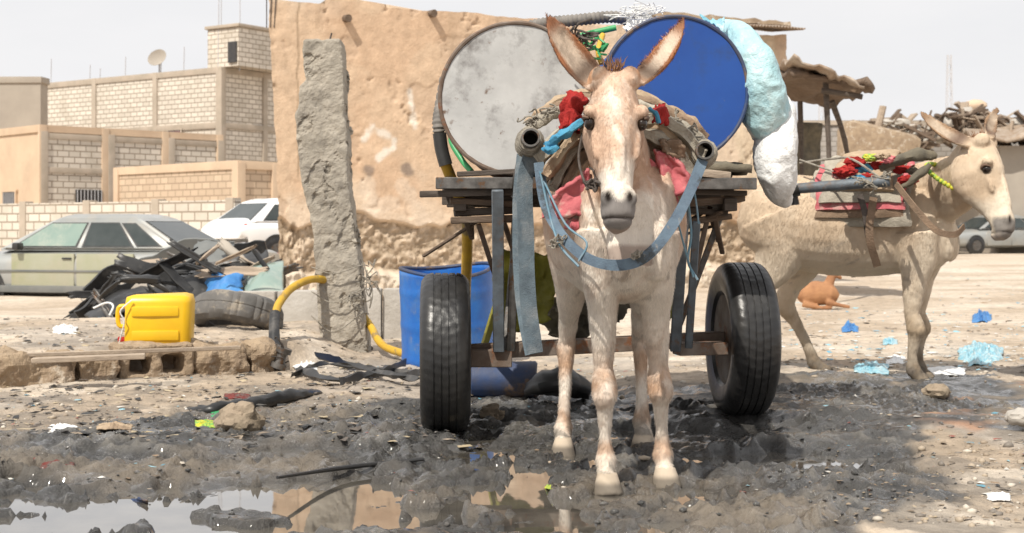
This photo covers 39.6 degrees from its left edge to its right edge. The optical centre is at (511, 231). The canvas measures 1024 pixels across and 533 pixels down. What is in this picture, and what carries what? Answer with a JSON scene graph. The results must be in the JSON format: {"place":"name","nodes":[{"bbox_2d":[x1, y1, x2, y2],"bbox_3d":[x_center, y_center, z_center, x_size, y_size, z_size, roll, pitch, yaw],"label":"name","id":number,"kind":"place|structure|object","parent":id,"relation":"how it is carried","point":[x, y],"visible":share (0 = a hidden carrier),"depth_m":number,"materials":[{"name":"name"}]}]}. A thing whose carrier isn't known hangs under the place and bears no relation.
{"place":"outdoors","nodes":[
{"label":"outdoors","id":0,"kind":"place"},
{"bbox_2d":[0,252,1023,532],"bbox_3d":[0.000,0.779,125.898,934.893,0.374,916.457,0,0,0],"label":"ground","id":1,"kind":"structure","parent":0,"point":[786,418],"depth_m":5.44,"materials":[{"name":"soil"}]},
{"bbox_2d":[0,77,49,128],"bbox_3d":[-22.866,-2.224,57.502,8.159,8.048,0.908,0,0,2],"label":"plaster building","id":2,"kind":"structure","parent":1,"relation":"on","point":[23,101],"depth_m":57.03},
{"bbox_2d":[0,345,75,387],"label":"kerb block","id":3,"kind":"structure","parent":1,"relation":"on","point":[18,369],"depth_m":7.15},
{"bbox_2d":[31,353,144,363],"bbox_3d":[-2.092,0.625,7.034,0.538,0.035,0.090,0,0,-14],"label":"plank","id":4,"kind":"object","parent":3,"relation":"on","point":[103,357],"visible":1,"depth_m":7.00,"materials":[{"name":"brown wood"}]},
{"bbox_2d":[27,346,240,356],"bbox_3d":[-2.019,0.620,7.358,1.240,0.020,0.030,0,0,-25],"label":"batten","id":5,"kind":"object","parent":3,"relation":"on","point":[101,352],"visible":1,"depth_m":7.37,"materials":[{"name":"brown wood"}]},
{"bbox_2d":[52,323,77,333],"bbox_3d":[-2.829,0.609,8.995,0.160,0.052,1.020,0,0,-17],"label":"plastic bag","id":6,"kind":"object","parent":1,"relation":"on","point":[65,328],"visible":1,"depth_m":8.80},
{"bbox_2d":[68,290,99,313],"bbox_3d":[-3.849,0.627,12.905,0.397,0.269,0.050,0,0,-45],"label":"scrap piece","id":7,"kind":"object","parent":1,"relation":"on","point":[82,304],"visible":0.48,"depth_m":12.86,"materials":[{"name":"black plastic"}]},
{"bbox_2d":[66,289,99,298],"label":"scrap piece","id":8,"kind":"object","parent":7,"relation":"on","point":[80,294],"visible":0.38,"depth_m":12.92,"materials":[{"name":"black plastic"}]},
{"bbox_2d":[82,240,267,290],"bbox_3d":[-3.098,0.361,13.136,1.675,0.574,0.162,0,0,-8],"label":"bent bumper","id":9,"kind":"object","parent":8,"relation":"on","point":[99,280],"visible":0.27,"depth_m":13.05,"materials":[{"name":"black plastic"}]},
{"bbox_2d":[142,258,182,263],"bbox_3d":[-3.159,0.274,13.300,0.973,0.116,0.208,0,0,0],"label":"wood board","id":10,"kind":"object","parent":9,"relation":"on","point":[151,260],"visible":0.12,"depth_m":13.31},
{"bbox_2d":[139,238,234,259],"bbox_3d":[-3.227,0.272,13.402,1.230,0.433,0.086,0,0,0],"label":"bent bumper","id":11,"kind":"object","parent":10,"relation":"on","point":[189,242],"visible":0.32,"depth_m":13.38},
{"bbox_2d":[74,349,120,380],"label":"kerb block","id":12,"kind":"structure","parent":1,"relation":"on","point":[96,370],"depth_m":7.38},
{"bbox_2d":[91,288,113,316],"bbox_3d":[-3.309,0.611,11.554,0.382,0.302,0.056,0,0,45],"label":"scrap piece","id":13,"kind":"object","parent":1,"relation":"on","point":[105,309],"visible":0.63,"depth_m":11.57,"materials":[{"name":"metal"}]},
{"bbox_2d":[98,278,121,299],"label":"scrap piece","id":14,"kind":"object","parent":13,"relation":"on","point":[107,291],"visible":1,"depth_m":11.38,"materials":[{"name":"black plastic"}]},
{"bbox_2d":[114,273,161,283],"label":"scrap piece","id":15,"kind":"object","parent":14,"relation":"on","point":[141,279],"visible":1,"depth_m":11.39,"materials":[{"name":"black plastic"}]},
{"bbox_2d":[0,124,223,203],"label":"block building","id":16,"kind":"structure","parent":1,"relation":"on","point":[40,163],"depth_m":49.34,"materials":[{"name":"beige paint"}]},
{"bbox_2d":[1,190,17,203],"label":"window","id":17,"kind":"structure","parent":16,"relation":"in","point":[7,196],"depth_m":49.52,"materials":[{"name":"glass"}]},
{"bbox_2d":[75,190,101,202],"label":"window","id":18,"kind":"structure","parent":16,"relation":"in","point":[80,195],"depth_m":49.16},
{"bbox_2d":[96,421,132,429],"bbox_3d":[-1.561,0.763,5.591,0.141,0.032,0.274,0,0,-15],"label":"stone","id":19,"kind":"object","parent":1,"relation":"on","point":[115,425],"visible":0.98,"depth_m":5.56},
{"bbox_2d":[0,198,240,250],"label":"boundary wall","id":20,"kind":"structure","parent":1,"relation":"on","point":[20,219],"depth_m":34.50,"materials":[{"name":"brick"}]},
{"bbox_2d":[84,284,165,317],"bbox_3d":[-3.264,0.596,12.089,0.759,0.326,1.028,0,0,0],"label":"crumpled sheet","id":21,"kind":"object","parent":1,"relation":"on","point":[117,298],"visible":0.53,"depth_m":11.96,"materials":[{"name":"black plastic"}]},
{"bbox_2d":[74,258,207,317],"bbox_3d":[-3.209,0.531,12.387,1.173,0.604,0.136,0,0,-21],"label":"bent bumper","id":22,"kind":"object","parent":1,"relation":"on","point":[82,311],"visible":0.2,"depth_m":12.28,"materials":[{"name":"black plastic"}]},
{"bbox_2d":[0,214,285,295],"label":"parked car","id":23,"kind":"object","parent":1,"relation":"on","point":[62,256],"visible":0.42,"depth_m":20.37,"materials":[{"name":"green metal"}]},
{"bbox_2d":[108,341,193,378],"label":"kerb block","id":24,"kind":"structure","parent":1,"relation":"on","point":[181,362],"depth_m":7.58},
{"bbox_2d":[115,292,194,342],"bbox_3d":[-1.955,0.491,7.787,0.416,0.310,0.301,0,0,-8],"label":"jerry can","id":25,"kind":"object","parent":1,"relation":"on","point":[163,317],"visible":0.94,"depth_m":7.67,"materials":[{"name":"yellow plastic"}]},
{"bbox_2d":[48,0,277,161],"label":"block building","id":26,"kind":"structure","parent":1,"relation":"on","point":[227,93],"depth_m":63.61,"materials":[{"name":"concrete"}]},
{"bbox_2d":[228,41,236,62],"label":"window","id":27,"kind":"structure","parent":26,"relation":"in","point":[232,46],"depth_m":61.64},
{"bbox_2d":[113,160,277,202],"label":"block building","id":28,"kind":"structure","parent":1,"relation":"on","point":[244,181],"depth_m":43.45,"materials":[{"name":"brick"}]},
{"bbox_2d":[163,263,234,297],"bbox_3d":[-2.695,0.478,12.054,0.612,0.419,0.906,0,0,0],"label":"crumpled sheet","id":29,"kind":"object","parent":1,"relation":"on","point":[199,286],"visible":0.26,"depth_m":11.86,"materials":[{"name":"black plastic"}]},
{"bbox_2d":[114,252,185,285],"bbox_3d":[-2.999,0.330,11.854,0.616,0.324,0.054,0,0,-15],"label":"scrap piece","id":30,"kind":"object","parent":29,"relation":"on","point":[135,265],"visible":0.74,"depth_m":11.82,"materials":[{"name":"black plastic"}]},
{"bbox_2d":[156,257,193,292],"bbox_3d":[-2.740,0.412,11.758,0.400,0.416,0.090,0,0,0],"label":"scrap piece","id":31,"kind":"object","parent":29,"relation":"on","point":[177,278],"visible":0.8,"depth_m":11.75,"materials":[{"name":"black plastic"}]},
{"bbox_2d":[138,247,197,283],"bbox_3d":[-2.876,0.278,11.772,0.562,0.311,0.108,0,0,0],"label":"scrap piece","id":32,"kind":"object","parent":31,"relation":"on","point":[156,269],"visible":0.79,"depth_m":11.77,"materials":[{"name":"rubber"}]},
{"bbox_2d":[205,272,244,290],"bbox_3d":[-2.384,0.460,11.747,0.414,0.263,0.509,0,0,0],"label":"plastic tarp","id":33,"kind":"object","parent":29,"relation":"on","point":[232,281],"visible":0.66,"depth_m":11.67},
{"bbox_2d":[166,239,224,274],"bbox_3d":[-2.598,0.210,11.709,0.494,0.304,0.046,0,0,0],"label":"scrap piece","id":34,"kind":"object","parent":33,"relation":"on","point":[186,251],"visible":1,"depth_m":11.71,"materials":[{"name":"black plastic"}]},
{"bbox_2d":[194,266,268,278],"bbox_3d":[-2.333,0.337,11.833,0.608,0.106,0.088,0,0,-5],"label":"scrap piece","id":35,"kind":"object","parent":33,"relation":"on","point":[247,271],"visible":0.89,"depth_m":11.85,"materials":[{"name":"brown wood"}]},
{"bbox_2d":[190,338,249,374],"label":"kerb block","id":36,"kind":"structure","parent":1,"relation":"on","point":[225,362],"depth_m":7.75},
{"bbox_2d":[194,289,283,329],"bbox_3d":[-1.795,0.549,9.298,0.610,0.364,0.604,0,0,0],"label":"old tyre","id":37,"kind":"object","parent":1,"relation":"on","point":[214,307],"visible":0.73,"depth_m":9.06,"materials":[{"name":"rubber"}]},
{"bbox_2d":[213,401,266,430],"bbox_3d":[-1.100,0.755,5.687,0.192,0.159,0.182,0,0,29],"label":"rock","id":38,"kind":"object","parent":1,"relation":"on","point":[245,415],"visible":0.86,"depth_m":5.63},
{"bbox_2d":[201,198,279,251],"bbox_3d":[-4.698,0.025,31.353,4.315,1.490,2.000,0,0,-44],"label":"parked car","id":39,"kind":"object","parent":1,"relation":"on","point":[249,220],"visible":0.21,"depth_m":29.87,"materials":[{"name":"white metal"}]},
{"bbox_2d":[0,316,480,447],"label":"twigs","id":40,"kind":"object","parent":1,"relation":"on","point":[132,434],"visible":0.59,"depth_m":6.20,"materials":[{"name":"wood"}]},
{"bbox_2d":[232,249,268,282],"bbox_3d":[-2.389,0.451,12.337,0.457,0.592,1.199,0,0,0],"label":"crumpled sheet","id":41,"kind":"object","parent":1,"relation":"on","point":[250,256],"visible":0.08,"depth_m":12.72,"materials":[{"name":"black plastic"}]},
{"bbox_2d":[186,240,234,261],"bbox_3d":[-2.737,0.231,12.842,0.479,0.315,0.441,0,0,14],"label":"crumpled sheet","id":42,"kind":"object","parent":41,"relation":"on","point":[218,254],"visible":0.37,"depth_m":12.89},
{"bbox_2d":[217,237,247,263],"bbox_3d":[-2.499,0.183,12.647,0.396,0.281,0.079,0,0,36],"label":"scrap piece","id":43,"kind":"object","parent":41,"relation":"on","point":[227,248],"visible":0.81,"depth_m":12.64,"materials":[{"name":"grey paint"}]},
{"bbox_2d":[186,388,321,412],"bbox_3d":[-1.112,0.761,6.427,0.210,0.099,0.794,0,0,42],"label":"tyre strip","id":44,"kind":"object","parent":1,"relation":"on","point":[274,398],"visible":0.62,"depth_m":6.37,"materials":[{"name":"rubber"}]},
{"bbox_2d":[241,336,278,372],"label":"kerb block","id":45,"kind":"structure","parent":1,"relation":"on","point":[261,350],"depth_m":7.91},
{"bbox_2d":[242,260,283,290],"bbox_3d":[-2.049,0.428,11.847,0.390,0.368,0.717,0,0,0],"label":"plastic bag","id":46,"kind":"object","parent":1,"relation":"on","point":[272,279],"visible":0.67,"depth_m":11.76,"materials":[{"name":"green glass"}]},
{"bbox_2d":[241,288,400,338],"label":"wall","id":47,"kind":"structure","parent":1,"relation":"on","point":[299,305],"depth_m":10.20,"materials":[{"name":"concrete"}]},
{"bbox_2d":[295,33,381,352],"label":"broken pillar","id":48,"kind":"structure","parent":1,"relation":"on","point":[324,131],"depth_m":8.91,"materials":[{"name":"concrete"}]},
{"bbox_2d":[276,458,423,478],"bbox_3d":[-0.557,0.766,4.625,0.138,0.056,0.704,0,0,36],"label":"thin pipe","id":49,"kind":"object","parent":1,"relation":"on","point":[342,467],"visible":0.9,"depth_m":4.69,"materials":[{"name":"rubber"}]},
{"bbox_2d":[290,361,409,377],"bbox_3d":[-0.839,0.758,7.835,0.662,0.052,0.710,0,0,0],"label":"rubber strip","id":50,"kind":"object","parent":1,"relation":"on","point":[297,372],"visible":0.59,"depth_m":8.01,"materials":[{"name":"black rubber"}]},
{"bbox_2d":[295,358,406,382],"bbox_3d":[-0.763,0.743,7.603,0.665,0.054,0.799,0,0,-22],"label":"rubber strip","id":51,"kind":"object","parent":1,"relation":"on","point":[310,372],"visible":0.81,"depth_m":7.52,"materials":[{"name":"black rubber"}]},
{"bbox_2d":[314,352,419,378],"bbox_3d":[-0.773,0.696,7.481,0.346,0.117,0.830,0,0,-38],"label":"rubber strip","id":52,"kind":"object","parent":51,"relation":"on","point":[357,366],"visible":0.91,"depth_m":7.60,"materials":[{"name":"black rubber"}]},
{"bbox_2d":[269,77,472,370],"bbox_3d":[-0.623,0.056,7.526,0.948,1.450,3.173,0,0,-27],"label":"filling hose","id":53,"kind":"object","parent":1,"relation":"on","point":[445,165],"visible":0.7,"depth_m":7.91,"materials":[{"name":"yellow plastic"}]},
{"bbox_2d":[339,371,419,384],"bbox_3d":[-0.653,0.734,7.173,0.392,0.050,0.417,0,0,0],"label":"rubber strip","id":54,"kind":"object","parent":1,"relation":"on","point":[357,376],"visible":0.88,"depth_m":7.15,"materials":[{"name":"black rubber"}]},
{"bbox_2d":[398,261,492,366],"bbox_3d":[-0.379,0.499,8.356,0.558,0.619,0.558,-1,5,0],"label":"cut drum","id":55,"kind":"object","parent":1,"relation":"on","point":[411,278],"visible":0.51,"depth_m":8.18,"materials":[{"name":"blue plastic"}]},
{"bbox_2d":[0,431,911,532],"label":"puddle water","id":56,"kind":"structure","parent":1,"relation":"on","point":[341,503],"depth_m":4.25,"materials":[{"name":"liquid"}]},
{"bbox_2d":[0,378,958,531],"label":"mud clods","id":57,"kind":"object","parent":1,"relation":"on","point":[682,509],"visible":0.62,"depth_m":4.53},
{"bbox_2d":[481,305,492,342],"bbox_3d":[-0.116,0.487,6.750,0.030,0.386,0.526,0,0,-12],"label":"yellow pole","id":58,"kind":"object","parent":1,"relation":"on","point":[488,331],"visible":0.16,"depth_m":6.70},
{"bbox_2d":[479,403,504,419],"bbox_3d":[-0.084,0.756,5.925,0.109,0.091,0.104,0,0,42],"label":"rock","id":59,"kind":"object","parent":1,"relation":"on","point":[494,411],"visible":0.8,"depth_m":5.89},
{"bbox_2d":[471,361,537,397],"bbox_3d":[-0.038,0.701,6.749,0.327,0.176,0.170,0,0,0],"label":"blue can","id":60,"kind":"object","parent":1,"relation":"on","point":[515,378],"visible":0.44,"depth_m":6.68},
{"bbox_2d":[0,307,1023,508],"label":"litter","id":61,"kind":"object","parent":1,"relation":"on","point":[181,462],"visible":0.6,"depth_m":5.61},
{"bbox_2d":[0,299,1023,526],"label":"pebbles","id":62,"kind":"object","parent":1,"relation":"on","point":[1008,444],"visible":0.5,"depth_m":5.57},
{"bbox_2d":[266,0,805,289],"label":"clay building","id":63,"kind":"structure","parent":1,"relation":"on","point":[397,57],"depth_m":18.90,"materials":[{"name":"beige"}]},
{"bbox_2d":[524,367,591,399],"bbox_3d":[0.214,0.693,6.499,0.317,0.164,0.248,0,0,10],"label":"black basin","id":64,"kind":"object","parent":1,"relation":"on","point":[544,382],"visible":0.78,"depth_m":6.43,"materials":[{"name":"plastic"}]},
{"bbox_2d":[419,128,781,431],"bbox_3d":[0.346,0.240,5.573,1.451,1.121,2.353,0,0,0],"label":"donkey cart","id":65,"kind":"object","parent":1,"relation":"on","point":[738,342],"visible":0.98,"depth_m":5.57,"materials":[{"name":"metal"}]},
{"bbox_2d":[457,169,513,176],"bbox_3d":[-0.095,-0.225,5.430,0.232,0.030,0.030,0,0,5],"label":"wood wedge","id":66,"kind":"object","parent":65,"relation":"on","point":[485,172],"visible":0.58,"depth_m":5.42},
{"bbox_2d":[437,20,584,176],"bbox_3d":[0.027,-0.515,5.920,0.629,0.599,0.918,0,0,0],"label":"oil drum","id":67,"kind":"object","parent":65,"relation":"on","point":[497,80],"visible":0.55,"depth_m":5.48,"materials":[{"name":"white metal"}]},
{"bbox_2d":[448,138,473,170],"bbox_3d":[-0.214,-0.343,5.818,0.070,0.217,0.178,0,0,-20],"label":"thin hose","id":68,"kind":"object","parent":67,"relation":"attached to","point":[463,162],"visible":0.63,"depth_m":5.79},
{"bbox_2d":[529,11,634,26],"bbox_3d":[0.251,-0.868,5.936,0.530,0.098,0.121,0,0,6],"label":"ribbed hose","id":69,"kind":"object","parent":67,"relation":"on","point":[598,17],"visible":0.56,"depth_m":5.88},
{"bbox_2d":[578,30,608,59],"bbox_3d":[0.281,-0.706,5.400,0.175,0.117,0.150,0,0,0],"label":"cord tangle","id":70,"kind":"object","parent":67,"relation":"on","point":[603,47],"visible":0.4,"depth_m":5.39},
{"bbox_2d":[570,18,598,49],"bbox_3d":[0.252,-0.736,5.314,0.145,0.119,0.152,0,0,0],"label":"black rope","id":71,"kind":"object","parent":70,"relation":"on","point":[582,38],"visible":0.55,"depth_m":5.28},
{"bbox_2d":[492,249,555,340],"bbox_3d":[0.050,0.275,6.308,0.300,0.413,0.161,0,0,-12],"label":"yellow tarp","id":72,"kind":"object","parent":65,"relation":"hanging from","point":[545,289],"visible":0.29,"depth_m":6.30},
{"bbox_2d":[512,154,542,355],"bbox_3d":[0.044,0.071,4.554,0.086,0.647,0.120,0,0,-14],"label":"harness strap","id":73,"kind":"object","parent":65,"relation":"hanging from","point":[523,256],"visible":0.97,"depth_m":4.50,"materials":[{"name":"fabric"}]},
{"bbox_2d":[541,297,589,337],"bbox_3d":[0.268,0.374,6.555,0.314,0.268,0.267,0,0,31],"label":"dark bundle","id":74,"kind":"object","parent":65,"relation":"hanging from","point":[552,324],"visible":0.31,"depth_m":6.49,"materials":[{"name":"black fabric"}]},
{"bbox_2d":[581,300,630,322],"bbox_3d":[0.427,0.294,6.399,0.289,0.240,0.217,0,0,0],"label":"dark bundle","id":75,"kind":"object","parent":65,"relation":"hanging from","point":[622,310],"visible":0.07,"depth_m":6.36,"materials":[{"name":"black fabric"}]},
{"bbox_2d":[702,169,730,177],"bbox_3d":[0.760,-0.220,5.420,0.142,0.043,0.050,0,0,-11],"label":"wood offcut","id":76,"kind":"object","parent":65,"relation":"on","point":[708,173],"visible":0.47,"depth_m":5.40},
{"bbox_2d":[702,161,751,177],"bbox_3d":[0.669,-0.242,5.823,0.506,0.083,0.757,0,0,0],"label":"folded mat","id":77,"kind":"object","parent":65,"relation":"on","point":[737,169],"visible":0.21,"depth_m":5.45,"materials":[{"name":"beige fabric"}]},
{"bbox_2d":[600,14,748,149],"bbox_3d":[0.625,-0.560,6.020,0.619,0.589,0.918,0,0,0],"label":"oil drum","id":78,"kind":"object","parent":77,"relation":"on","point":[702,78],"visible":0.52,"depth_m":5.58,"materials":[{"name":"blue metal"}]},
{"bbox_2d":[604,0,665,20],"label":"net","id":79,"kind":"object","parent":78,"relation":"on","point":[639,11],"visible":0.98,"depth_m":5.72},
{"bbox_2d":[724,19,790,139],"bbox_3d":[0.979,-0.615,5.771,0.245,0.540,0.455,0,0,-10],"label":"plastic sack","id":80,"kind":"object","parent":78,"relation":"on","point":[768,110],"visible":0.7,"depth_m":5.58,"materials":[{"name":"plastic"}]},
{"bbox_2d":[541,14,686,495],"bbox_3d":[0.350,0.093,4.760,0.511,1.510,1.372,0,0,0],"label":"donkey","id":81,"kind":"object","parent":1,"relation":"on","point":[628,207],"visible":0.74,"depth_m":4.39,"materials":[{"name":"fur"}]},
{"bbox_2d":[577,133,600,192],"bbox_3d":[0.229,-0.210,4.268,0.078,0.190,0.223,0,0,-24],"label":"neck rope","id":82,"kind":"object","parent":81,"relation":"hanging from","point":[590,183],"visible":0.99,"depth_m":4.22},
{"bbox_2d":[515,88,717,168],"bbox_3d":[0.330,-0.340,4.602,0.644,0.288,0.342,0,0,0],"label":"harness yoke","id":83,"kind":"object","parent":81,"relation":"on","point":[545,114],"visible":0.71,"depth_m":4.63,"materials":[{"name":"brown fabric"}]},
{"bbox_2d":[532,90,707,230],"bbox_3d":[0.337,-0.224,4.567,0.555,0.449,0.464,0,0,0],"label":"saddle pad","id":84,"kind":"object","parent":81,"relation":"on","point":[672,142],"visible":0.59,"depth_m":4.42,"materials":[{"name":"pink fabric"}]},
{"bbox_2d":[534,158,707,279],"bbox_3d":[0.338,-0.040,4.303,0.542,0.383,0.245,0,0,0],"label":"chest strap","id":85,"kind":"object","parent":81,"relation":"attached to","point":[637,258],"visible":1,"depth_m":4.32,"materials":[{"name":"blue fabric"}]},
{"bbox_2d":[797,275,849,309],"bbox_3d":[3.179,0.589,14.599,0.541,0.409,0.219,0,0,0],"label":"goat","id":86,"kind":"object","parent":1,"relation":"on","point":[813,294],"visible":0.83,"depth_m":14.51},
{"bbox_2d":[779,54,874,277],"bbox_3d":[3.714,-0.755,17.762,1.207,2.621,3.598,0,0,0],"label":"scrap awning","id":87,"kind":"object","parent":1,"relation":"on","point":[827,88],"visible":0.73,"depth_m":16.47,"materials":[{"name":"brown wood"}]},
{"bbox_2d":[797,122,822,175],"bbox_3d":[3.881,-0.569,18.848,0.479,1.785,0.173,0,0,-14],"label":"dark curtain","id":88,"kind":"object","parent":87,"relation":"hanging from","point":[812,139],"visible":0.23,"depth_m":18.87,"materials":[{"name":"brown fabric"}]},
{"bbox_2d":[853,360,888,374],"bbox_3d":[1.914,0.712,7.580,0.190,0.046,0.665,0,0,15],"label":"plastic bag","id":89,"kind":"object","parent":1,"relation":"on","point":[871,367],"visible":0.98,"depth_m":7.48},
{"bbox_2d":[736,107,1015,379],"bbox_3d":[1.871,0.103,7.311,1.489,1.438,0.514,0,0,33],"label":"donkey","id":90,"kind":"object","parent":1,"relation":"on","point":[796,249],"visible":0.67,"depth_m":7.18,"materials":[{"name":"fur"}]},
{"bbox_2d":[799,156,879,178],"bbox_3d":[1.628,-0.303,7.120,0.090,0.152,0.616,0,0,-32],"label":"harness rope","id":91,"kind":"object","parent":90,"relation":"attached to","point":[843,157],"visible":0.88,"depth_m":7.15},
{"bbox_2d":[791,171,891,204],"bbox_3d":[1.580,-0.212,6.911,0.513,0.167,0.119,0,0,22],"label":"cart shaft","id":92,"kind":"object","parent":90,"relation":"attached to","point":[874,182],"visible":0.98,"depth_m":6.90,"materials":[{"name":"metal"}]},
{"bbox_2d":[865,197,880,267],"bbox_3d":[1.784,0.003,7.003,0.052,0.351,0.127,0,0,35],"label":"girth strap","id":93,"kind":"object","parent":90,"relation":"attached to","point":[870,242],"visible":1,"depth_m":6.97,"materials":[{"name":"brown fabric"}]},
{"bbox_2d":[810,147,937,226],"bbox_3d":[1.826,-0.224,7.296,0.634,0.404,0.742,0,0,11],"label":"saddle pad","id":94,"kind":"object","parent":90,"relation":"on","point":[892,208],"visible":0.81,"depth_m":7.10,"materials":[{"name":"pink fabric"}]},
{"bbox_2d":[894,182,964,237],"bbox_3d":[2.018,-0.108,6.841,0.336,0.273,0.136,0,0,8],"label":"breast strap","id":95,"kind":"object","parent":90,"relation":"attached to","point":[925,220],"visible":1,"depth_m":6.80,"materials":[{"name":"brown fabric"}]},
{"bbox_2d":[837,120,920,155],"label":"rubble block","id":96,"kind":"structure","parent":1,"relation":"on","point":[862,136],"depth_m":44.27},
{"bbox_2d":[781,272,1023,370],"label":"litter","id":97,"kind":"object","parent":1,"relation":"on","point":[948,356],"visible":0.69,"depth_m":9.62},
{"bbox_2d":[803,120,1018,164],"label":"block wall","id":98,"kind":"structure","parent":1,"relation":"on","point":[942,150],"depth_m":60.00,"materials":[{"name":"concrete"}]},
{"bbox_2d":[798,385,1023,523],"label":"pebbles","id":99,"kind":"object","parent":1,"relation":"on","point":[926,518],"visible":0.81,"depth_m":4.20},
{"bbox_2d":[921,383,951,398],"bbox_3d":[1.883,0.710,6.314,0.131,0.078,0.121,0,0,0],"label":"rock","id":100,"kind":"object","parent":1,"relation":"on","point":[936,390],"visible":1,"depth_m":6.28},
{"bbox_2d":[928,366,965,375],"bbox_3d":[2.285,0.727,7.500,0.210,0.028,0.482,0,0,18],"label":"plastic bag","id":101,"kind":"object","parent":1,"relation":"on","point":[952,370],"visible":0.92,"depth_m":7.42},
{"bbox_2d":[945,55,952,111],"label":"lattice mast","id":102,"kind":"object","parent":1,"relation":"on","point":[950,75],"visible":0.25,"depth_m":259.62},
{"bbox_2d":[957,340,1003,366],"bbox_3d":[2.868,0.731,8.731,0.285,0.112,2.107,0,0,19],"label":"plastic bag","id":103,"kind":"object","parent":1,"relation":"on","point":[979,353],"visible":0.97,"depth_m":8.30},
{"bbox_2d":[972,309,991,322],"bbox_3d":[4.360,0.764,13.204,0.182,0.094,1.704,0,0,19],"label":"plastic bag","id":104,"kind":"object","parent":1,"relation":"on","point":[981,315],"visible":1,"depth_m":12.86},
{"bbox_2d":[945,123,1023,253],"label":"mud house","id":105,"kind":"structure","parent":1,"relation":"on","point":[1012,157],"depth_m":52.52,"materials":[{"name":"beige"}]},
{"bbox_2d":[867,104,1023,150],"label":"scrap pile","id":106,"kind":"object","parent":105,"relation":"on","point":[956,119],"visible":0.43,"depth_m":53.69,"materials":[{"name":"brown wood"}]},
{"bbox_2d":[870,101,1023,147],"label":"scrap pile","id":107,"kind":"object","parent":106,"relation":"on","point":[962,105],"visible":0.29,"depth_m":54.03,"materials":[{"name":"brown wood"}]},
{"bbox_2d":[882,107,1023,145],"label":"scrap pile","id":108,"kind":"object","parent":105,"relation":"on","point":[899,122],"visible":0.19,"depth_m":53.77,"materials":[{"name":"wood"}]},
{"bbox_2d":[957,215,1023,253],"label":"parked car","id":109,"kind":"object","parent":1,"relation":"on","point":[975,237],"visible":0.53,"depth_m":51.05,"materials":[{"name":"silver metal"}]},
{"bbox_2d":[987,491,1010,500],"bbox_3d":[1.443,0.780,4.215,0.068,0.017,0.150,0,0,18],"label":"plastic bag","id":110,"kind":"object","parent":1,"relation":"on","point":[998,496],"visible":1,"depth_m":4.18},
{"bbox_2d":[1004,407,1023,426],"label":"rock","id":111,"kind":"object","parent":1,"relation":"on","point":[1014,417],"visible":1,"depth_m":5.39,"materials":[{"name":"stone"}]},
{"bbox_2d":[0,0,1023,119],"label":"sky","id":112,"kind":"structure","parent":0,"point":[903,47],"materials":[{"name":"white"}]},
{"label":"sack rope","id":113,"kind":"object","parent":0,"visible":0},
{"bbox_2d":[752,95,797,207],"bbox_3d":[1.061,-0.352,5.777,0.191,0.511,0.416,0,0,0],"label":"woven sack","id":114,"kind":"object","parent":113,"relation":"hanging from","point":[774,156],"visible":0.73,"depth_m":5.60,"materials":[{"name":"plastic"}]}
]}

